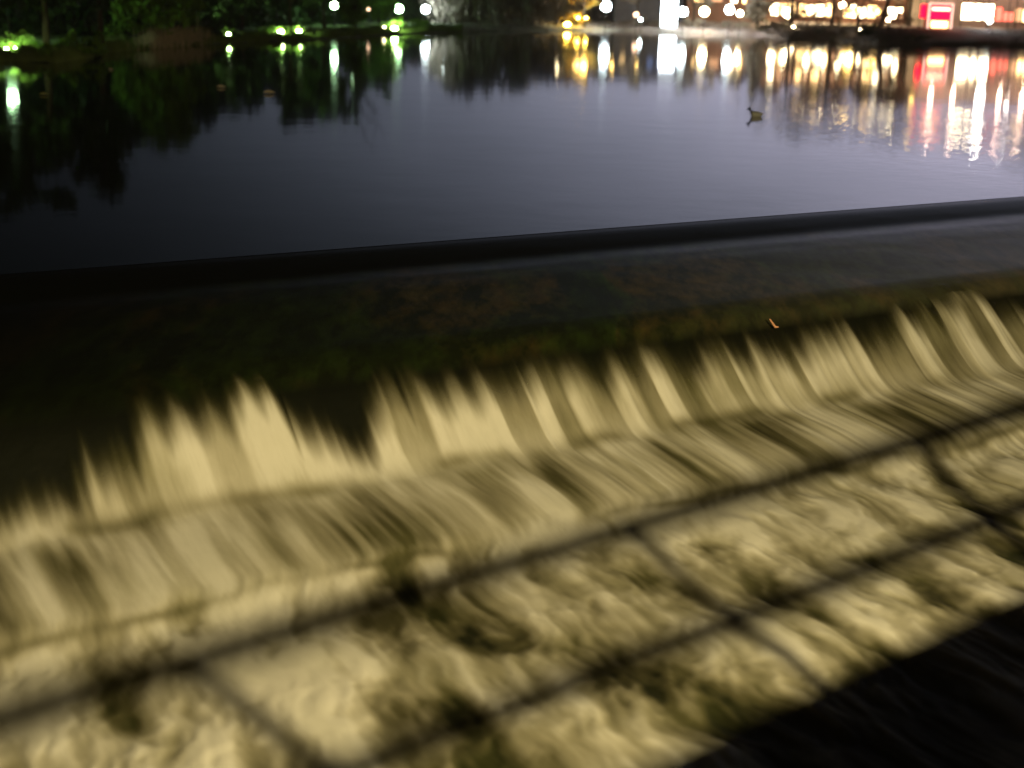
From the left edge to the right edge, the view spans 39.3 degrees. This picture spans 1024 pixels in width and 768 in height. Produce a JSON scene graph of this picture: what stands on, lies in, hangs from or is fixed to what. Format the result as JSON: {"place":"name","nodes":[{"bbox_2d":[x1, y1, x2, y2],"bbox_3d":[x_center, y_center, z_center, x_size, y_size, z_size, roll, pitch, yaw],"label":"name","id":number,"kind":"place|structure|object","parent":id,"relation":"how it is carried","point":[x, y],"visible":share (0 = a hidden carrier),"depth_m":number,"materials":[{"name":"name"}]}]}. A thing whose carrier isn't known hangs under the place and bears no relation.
{"place":"outdoors","nodes":[
{"label":"outdoors","id":0,"kind":"place"},
{"bbox_2d":[0,196,1023,767],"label":"cascade water","id":1,"kind":"structure","parent":0,"point":[812,556],"depth_m":18.51,"materials":[{"name":"beige liquid"}]},
{"bbox_2d":[0,30,1023,274],"bbox_3d":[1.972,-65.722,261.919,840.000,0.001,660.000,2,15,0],"label":"pond","id":2,"kind":"structure","parent":0,"point":[152,156],"depth_m":51.94,"materials":[{"name":"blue liquid"}]},
{"bbox_2d":[263,90,274,93],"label":"floating leaf","id":3,"kind":"object","parent":2,"relation":"on","point":[268,91],"visible":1,"depth_m":70.14,"materials":[{"name":"brown plant"}]},
{"bbox_2d":[746,107,762,116],"bbox_3d":[11.018,-12.315,65.108,0.784,0.504,0.350,4,15,8],"label":"duck","id":4,"kind":"object","parent":2,"relation":"on","point":[756,114],"visible":0.99,"depth_m":65.00},
{"bbox_2d":[0,1,1023,62],"bbox_3d":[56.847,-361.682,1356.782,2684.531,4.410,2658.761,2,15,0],"label":"bank","id":5,"kind":"structure","parent":0,"point":[953,37],"depth_m":209.22,"materials":[{"name":"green plant"}]},
{"bbox_2d":[0,33,34,50],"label":"shrub","id":6,"kind":"object","parent":5,"relation":"on","point":[18,39],"visible":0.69,"depth_m":95.45,"materials":[{"name":"green plant"}]},
{"bbox_2d":[2,29,34,46],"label":"shrub","id":7,"kind":"object","parent":5,"relation":"on","point":[11,35],"visible":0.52,"depth_m":96.06,"materials":[{"name":"green plant"}]},
{"bbox_2d":[0,43,53,55],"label":"bush","id":8,"kind":"object","parent":5,"relation":"on","point":[48,49],"visible":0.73,"depth_m":92.84,"materials":[{"name":"green plant"}]},
{"bbox_2d":[8,0,85,45],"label":"round tree","id":9,"kind":"object","parent":5,"relation":"on","point":[38,6],"visible":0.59,"depth_m":97.22,"materials":[{"name":"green plant"}]},
{"bbox_2d":[29,28,108,55],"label":"bush","id":10,"kind":"object","parent":5,"relation":"on","point":[68,39],"visible":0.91,"depth_m":97.42,"materials":[{"name":"green plant"}]},
{"bbox_2d":[88,0,114,42],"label":"round tree","id":11,"kind":"object","parent":5,"relation":"on","point":[99,6],"visible":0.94,"depth_m":105.64,"materials":[{"name":"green plant"}]},
{"bbox_2d":[94,10,151,39],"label":"bush","id":12,"kind":"object","parent":5,"relation":"on","point":[130,24],"visible":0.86,"depth_m":116.37,"materials":[{"name":"green plant"}]},
{"bbox_2d":[109,0,206,36],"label":"round tree","id":13,"kind":"object","parent":5,"relation":"on","point":[164,14],"visible":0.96,"depth_m":118.70,"materials":[{"name":"green plant"}]},
{"bbox_2d":[133,23,214,49],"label":"reeds","id":14,"kind":"object","parent":5,"relation":"on","point":[178,35],"visible":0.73,"depth_m":120.03,"materials":[{"name":"green plant"}]},
{"bbox_2d":[175,0,237,32],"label":"round tree","id":15,"kind":"object","parent":5,"relation":"on","point":[214,7],"visible":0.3,"depth_m":135.15,"materials":[{"name":"green plant"}]},
{"bbox_2d":[0,0,440,35],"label":"woodland","id":16,"kind":"object","parent":5,"relation":"on","point":[82,18],"visible":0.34,"depth_m":127.90,"materials":[{"name":"green plant"}]},
{"bbox_2d":[199,20,242,36],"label":"bush","id":17,"kind":"object","parent":5,"relation":"on","point":[213,29],"visible":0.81,"depth_m":132.80,"materials":[{"name":"green plant"}]},
{"bbox_2d":[0,23,463,62],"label":"grass","id":18,"kind":"structure","parent":5,"relation":"on","point":[114,44],"depth_m":133.62,"materials":[{"name":"green plant"}]},
{"bbox_2d":[205,0,276,30],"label":"round tree","id":19,"kind":"object","parent":5,"relation":"on","point":[242,10],"visible":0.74,"depth_m":147.37,"materials":[{"name":"green plant"}]},
{"bbox_2d":[258,25,294,32],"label":"shrub","id":20,"kind":"object","parent":5,"relation":"on","point":[283,29],"visible":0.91,"depth_m":145.99,"materials":[{"name":"green plant"}]},
{"bbox_2d":[288,24,304,31],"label":"shrub","id":21,"kind":"object","parent":5,"relation":"on","point":[298,27],"visible":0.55,"depth_m":149.10,"materials":[{"name":"green plant"}]},
{"bbox_2d":[267,0,335,25],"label":"leaning tree","id":22,"kind":"object","parent":5,"relation":"on","point":[313,8],"visible":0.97,"depth_m":152.70,"materials":[{"name":"green plant"}]},
{"bbox_2d":[322,0,325,27],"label":"round tree","id":23,"kind":"object","parent":5,"relation":"on","point":[323,15],"visible":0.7,"depth_m":166.63,"materials":[{"name":"plant"}]},
{"bbox_2d":[331,2,337,26],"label":"park lamp","id":24,"kind":"object","parent":5,"relation":"on","point":[334,6],"visible":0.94,"depth_m":175.95,"materials":[{"name":"metal"}]},
{"bbox_2d":[335,0,368,28],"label":"slim tree","id":25,"kind":"object","parent":5,"relation":"on","point":[354,12],"visible":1,"depth_m":169.59,"materials":[{"name":"green plant"}]},
{"bbox_2d":[362,0,399,23],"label":"round tree","id":26,"kind":"object","parent":5,"relation":"on","point":[379,10],"visible":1,"depth_m":192.48,"materials":[{"name":"green plant"}]},
{"bbox_2d":[381,15,408,29],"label":"bush","id":27,"kind":"object","parent":5,"relation":"on","point":[398,21],"visible":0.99,"depth_m":176.27,"materials":[{"name":"green plant"}]},
{"bbox_2d":[396,5,402,16],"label":"park lamp","id":28,"kind":"object","parent":5,"relation":"on","point":[399,9],"visible":0.7,"depth_m":198.12,"materials":[{"name":"metal"}]},
{"bbox_2d":[408,18,431,28],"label":"bush","id":29,"kind":"object","parent":5,"relation":"on","point":[421,23],"visible":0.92,"depth_m":184.35,"materials":[{"name":"green plant"}]},
{"bbox_2d":[422,5,428,20],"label":"park lamp","id":30,"kind":"object","parent":5,"relation":"on","point":[425,9],"visible":0.93,"depth_m":208.77,"materials":[{"name":"metal"}]},
{"bbox_2d":[419,0,517,24],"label":"willow tree","id":31,"kind":"object","parent":5,"relation":"on","point":[459,10],"visible":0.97,"depth_m":211.33,"materials":[{"name":"green plant"}]},
{"bbox_2d":[465,0,509,23],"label":"willow tree","id":32,"kind":"object","parent":5,"relation":"on","point":[475,20],"visible":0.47,"depth_m":214.09,"materials":[{"name":"green plant"}]},
{"bbox_2d":[498,0,587,26],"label":"willow tree","id":33,"kind":"object","parent":5,"relation":"on","point":[528,10],"visible":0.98,"depth_m":216.55,"materials":[{"name":"green plant"}]},
{"bbox_2d":[559,11,584,25],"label":"bush","id":34,"kind":"object","parent":5,"relation":"on","point":[574,15],"visible":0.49,"depth_m":226.73,"materials":[{"name":"yellow plant"}]},
{"bbox_2d":[571,15,589,24],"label":"bush","id":35,"kind":"object","parent":5,"relation":"on","point":[588,20],"visible":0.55,"depth_m":228.89,"materials":[{"name":"yellow plant"}]},
{"bbox_2d":[569,0,601,25],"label":"park tree","id":36,"kind":"object","parent":5,"relation":"on","point":[589,3],"visible":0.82,"depth_m":227.88,"materials":[{"name":"plant"}]},
{"bbox_2d":[602,2,610,26],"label":"park lamp","id":37,"kind":"object","parent":5,"relation":"on","point":[606,6],"visible":0.94,"depth_m":224.78,"materials":[{"name":"metal"}]},
{"bbox_2d":[472,0,756,20],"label":"grey woodland","id":38,"kind":"object","parent":5,"relation":"on","point":[592,13],"visible":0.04,"depth_m":266.05,"materials":[{"name":"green plant"}]},
{"bbox_2d":[620,0,642,25],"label":"park tree","id":39,"kind":"object","parent":5,"relation":"on","point":[634,3],"visible":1,"depth_m":233.02,"materials":[{"name":"brown plant"}]},
{"bbox_2d":[634,12,638,30],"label":"park lamp","id":40,"kind":"object","parent":5,"relation":"on","point":[636,14],"visible":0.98,"depth_m":230.15,"materials":[{"name":"metal"}]},
{"bbox_2d":[631,16,659,25],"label":"bush","id":41,"kind":"object","parent":5,"relation":"on","point":[642,21],"visible":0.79,"depth_m":234.76,"materials":[{"name":"brown plant"}]},
{"bbox_2d":[612,0,682,21],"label":"apartment building","id":42,"kind":"structure","parent":5,"relation":"on","point":[625,11],"depth_m":253.41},
{"bbox_2d":[658,0,678,28],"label":"advert panel","id":43,"kind":"object","parent":5,"relation":"on","point":[669,13],"visible":0.94,"depth_m":230.47,"materials":[{"name":"metal"}]},
{"bbox_2d":[679,7,686,27],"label":"park lamp","id":44,"kind":"object","parent":5,"relation":"on","point":[682,11],"visible":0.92,"depth_m":223.97,"materials":[{"name":"metal"}]},
{"bbox_2d":[683,18,706,26],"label":"bush","id":45,"kind":"object","parent":5,"relation":"on","point":[697,21],"visible":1,"depth_m":230.84,"materials":[{"name":"plant"}]},
{"bbox_2d":[690,0,717,21],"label":"park tree","id":46,"kind":"object","parent":5,"relation":"on","point":[699,3],"visible":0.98,"depth_m":233.98,"materials":[{"name":"brown plant"}]},
{"bbox_2d":[700,7,708,31],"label":"park lamp","id":47,"kind":"object","parent":5,"relation":"on","point":[704,11],"visible":0.98,"depth_m":224.94,"materials":[{"name":"metal"}]},
{"bbox_2d":[682,0,751,21],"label":"shop building","id":48,"kind":"structure","parent":5,"relation":"on","point":[718,13],"depth_m":249.48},
{"bbox_2d":[725,5,733,29],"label":"park lamp","id":49,"kind":"object","parent":5,"relation":"on","point":[729,9],"visible":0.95,"depth_m":224.83,"materials":[{"name":"metal"}]},
{"bbox_2d":[721,21,751,28],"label":"bush","id":50,"kind":"object","parent":5,"relation":"on","point":[725,23],"visible":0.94,"depth_m":231.25,"materials":[{"name":"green plant"}]},
{"bbox_2d":[737,11,742,34],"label":"park lamp","id":51,"kind":"object","parent":5,"relation":"on","point":[739,13],"visible":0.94,"depth_m":222.29,"materials":[{"name":"metal"}]},
{"bbox_2d":[462,21,1023,45],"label":"dry grass","id":52,"kind":"structure","parent":5,"relation":"on","point":[726,26],"depth_m":212.82,"materials":[{"name":"brown plant"}]},
{"bbox_2d":[735,0,775,25],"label":"conifer tree","id":53,"kind":"object","parent":5,"relation":"on","point":[758,12],"visible":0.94,"depth_m":229.18,"materials":[{"name":"brown plant"}]},
{"bbox_2d":[754,23,781,32],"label":"bush","id":54,"kind":"object","parent":5,"relation":"on","point":[764,28],"visible":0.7,"depth_m":221.87,"materials":[{"name":"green plant"}]},
{"bbox_2d":[766,21,788,31],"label":"bush","id":55,"kind":"object","parent":5,"relation":"on","point":[773,24],"visible":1,"depth_m":215.02,"materials":[{"name":"plant"}]},
{"bbox_2d":[763,0,807,24],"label":"sparse shrub","id":56,"kind":"object","parent":5,"relation":"on","point":[771,10],"visible":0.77,"depth_m":222.08,"materials":[{"name":"brown plant"}]},
{"bbox_2d":[777,0,816,24],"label":"sparse shrub","id":57,"kind":"object","parent":5,"relation":"on","point":[793,11],"visible":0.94,"depth_m":219.03,"materials":[{"name":"brown plant"}]},
{"bbox_2d":[789,0,811,24],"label":"park tree","id":58,"kind":"object","parent":5,"relation":"on","point":[790,19],"visible":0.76,"depth_m":221.37,"materials":[{"name":"brown plant"}]},
{"bbox_2d":[787,3,844,25],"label":"sparse shrub","id":59,"kind":"object","parent":5,"relation":"on","point":[812,12],"visible":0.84,"depth_m":219.53,"materials":[{"name":"brown plant"}]},
{"bbox_2d":[800,25,837,32],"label":"bush","id":60,"kind":"object","parent":5,"relation":"on","point":[821,29],"visible":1,"depth_m":212.73,"materials":[{"name":"plant"}]},
{"bbox_2d":[830,0,834,24],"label":"park tree","id":61,"kind":"object","parent":5,"relation":"on","point":[832,19],"visible":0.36,"depth_m":224.18,"materials":[{"name":"plant"}]},
{"bbox_2d":[760,0,906,23],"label":"cafe building","id":62,"kind":"structure","parent":5,"relation":"on","point":[846,19],"depth_m":247.30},
{"bbox_2d":[815,4,823,16],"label":"window","id":63,"kind":"structure","parent":62,"relation":"in","point":[821,11],"depth_m":247.32,"materials":[{"name":"white glass"}]},
{"bbox_2d":[826,3,831,16],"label":"window","id":64,"kind":"structure","parent":62,"relation":"in","point":[830,6],"depth_m":247.23,"materials":[{"name":"white glass"}]},
{"bbox_2d":[857,8,865,17],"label":"window","id":65,"kind":"structure","parent":62,"relation":"in","point":[864,11],"depth_m":247.35,"materials":[{"name":"white glass"}]},
{"bbox_2d":[866,5,877,18],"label":"window","id":66,"kind":"structure","parent":62,"relation":"in","point":[869,15],"depth_m":247.32,"materials":[{"name":"white glass"}]},
{"bbox_2d":[888,7,896,18],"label":"window","id":67,"kind":"structure","parent":62,"relation":"in","point":[891,10],"depth_m":247.26,"materials":[{"name":"white glass"}]},
{"bbox_2d":[809,0,870,25],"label":"sparse shrub","id":68,"kind":"object","parent":5,"relation":"on","point":[834,12],"visible":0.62,"depth_m":216.94,"materials":[{"name":"plant"}]},
{"bbox_2d":[847,7,856,23],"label":"park lamp","id":69,"kind":"object","parent":5,"relation":"on","point":[851,15],"visible":0.54,"depth_m":233.54,"materials":[{"name":"metal"}]},
{"bbox_2d":[834,0,891,25],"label":"park tree","id":70,"kind":"object","parent":5,"relation":"on","point":[858,20],"visible":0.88,"depth_m":214.03,"materials":[{"name":"plant"}]},
{"bbox_2d":[833,0,902,28],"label":"sparse shrub","id":71,"kind":"object","parent":5,"relation":"on","point":[856,9],"visible":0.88,"depth_m":205.89,"materials":[{"name":"plant"}]},
{"bbox_2d":[855,20,881,35],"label":"bush","id":72,"kind":"object","parent":5,"relation":"on","point":[866,30],"visible":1,"depth_m":198.24,"materials":[{"name":"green plant"}]},
{"bbox_2d":[855,3,925,29],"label":"sparse shrub","id":73,"kind":"object","parent":5,"relation":"on","point":[901,8],"visible":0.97,"depth_m":202.20,"materials":[{"name":"plant"}]},
{"bbox_2d":[880,0,906,26],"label":"park tree","id":74,"kind":"object","parent":5,"relation":"on","point":[886,8],"visible":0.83,"depth_m":214.12,"materials":[{"name":"plant"}]},
{"bbox_2d":[895,0,912,25],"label":"park tree","id":75,"kind":"object","parent":5,"relation":"on","point":[910,5],"visible":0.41,"depth_m":229.74,"materials":[{"name":"plant"}]},
{"bbox_2d":[904,34,931,39],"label":"bush","id":76,"kind":"object","parent":5,"relation":"on","point":[924,36],"visible":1,"depth_m":195.30,"materials":[{"name":"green plant"}]},
{"bbox_2d":[920,3,953,28],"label":"red kiosk","id":77,"kind":"object","parent":5,"relation":"on","point":[937,15],"visible":0.94,"depth_m":212.51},
{"bbox_2d":[931,21,947,27],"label":"counter window","id":78,"kind":"structure","parent":77,"relation":"in","point":[936,24],"depth_m":212.79,"materials":[{"name":"white glass"}]},
{"bbox_2d":[905,0,1023,28],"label":"bright hall","id":79,"kind":"structure","parent":5,"relation":"on","point":[974,13],"depth_m":237.63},
{"bbox_2d":[961,3,974,19],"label":"window","id":80,"kind":"structure","parent":79,"relation":"in","point":[968,8],"depth_m":237.50,"materials":[{"name":"white glass"}]},
{"bbox_2d":[974,4,982,19],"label":"window","id":81,"kind":"structure","parent":79,"relation":"in","point":[978,11],"depth_m":237.50,"materials":[{"name":"white glass"}]},
{"bbox_2d":[983,4,994,20],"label":"window","id":82,"kind":"structure","parent":79,"relation":"in","point":[991,11],"depth_m":237.50,"materials":[{"name":"white glass"}]},
{"bbox_2d":[995,7,1002,21],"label":"window","id":83,"kind":"structure","parent":79,"relation":"in","point":[999,10],"depth_m":237.56,"materials":[{"name":"glass"}]},
{"bbox_2d":[1002,12,1013,21],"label":"window","id":84,"kind":"structure","parent":79,"relation":"in","point":[1005,14],"depth_m":237.68,"materials":[{"name":"glass"}]},
{"bbox_2d":[1013,7,1022,21],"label":"window","id":85,"kind":"structure","parent":79,"relation":"in","point":[1019,10],"depth_m":237.56,"materials":[{"name":"yellow glass"}]},
{"bbox_2d":[986,0,989,28],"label":"floodlight","id":86,"kind":"object","parent":5,"relation":"on","point":[988,15],"visible":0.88,"depth_m":228.04,"materials":[{"name":"metal"}]},
{"bbox_2d":[1014,0,1017,28],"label":"floodlight","id":87,"kind":"object","parent":5,"relation":"on","point":[1016,15],"visible":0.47,"depth_m":229.89,"materials":[{"name":"metal"}]},
{"label":"river bed","id":88,"kind":"structure","parent":0,"visible":0},
{"bbox_2d":[0,197,1023,520],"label":"weir","id":89,"kind":"object","parent":88,"relation":"on","point":[98,361],"visible":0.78,"depth_m":25.38,"materials":[{"name":"concrete"}]}
]}

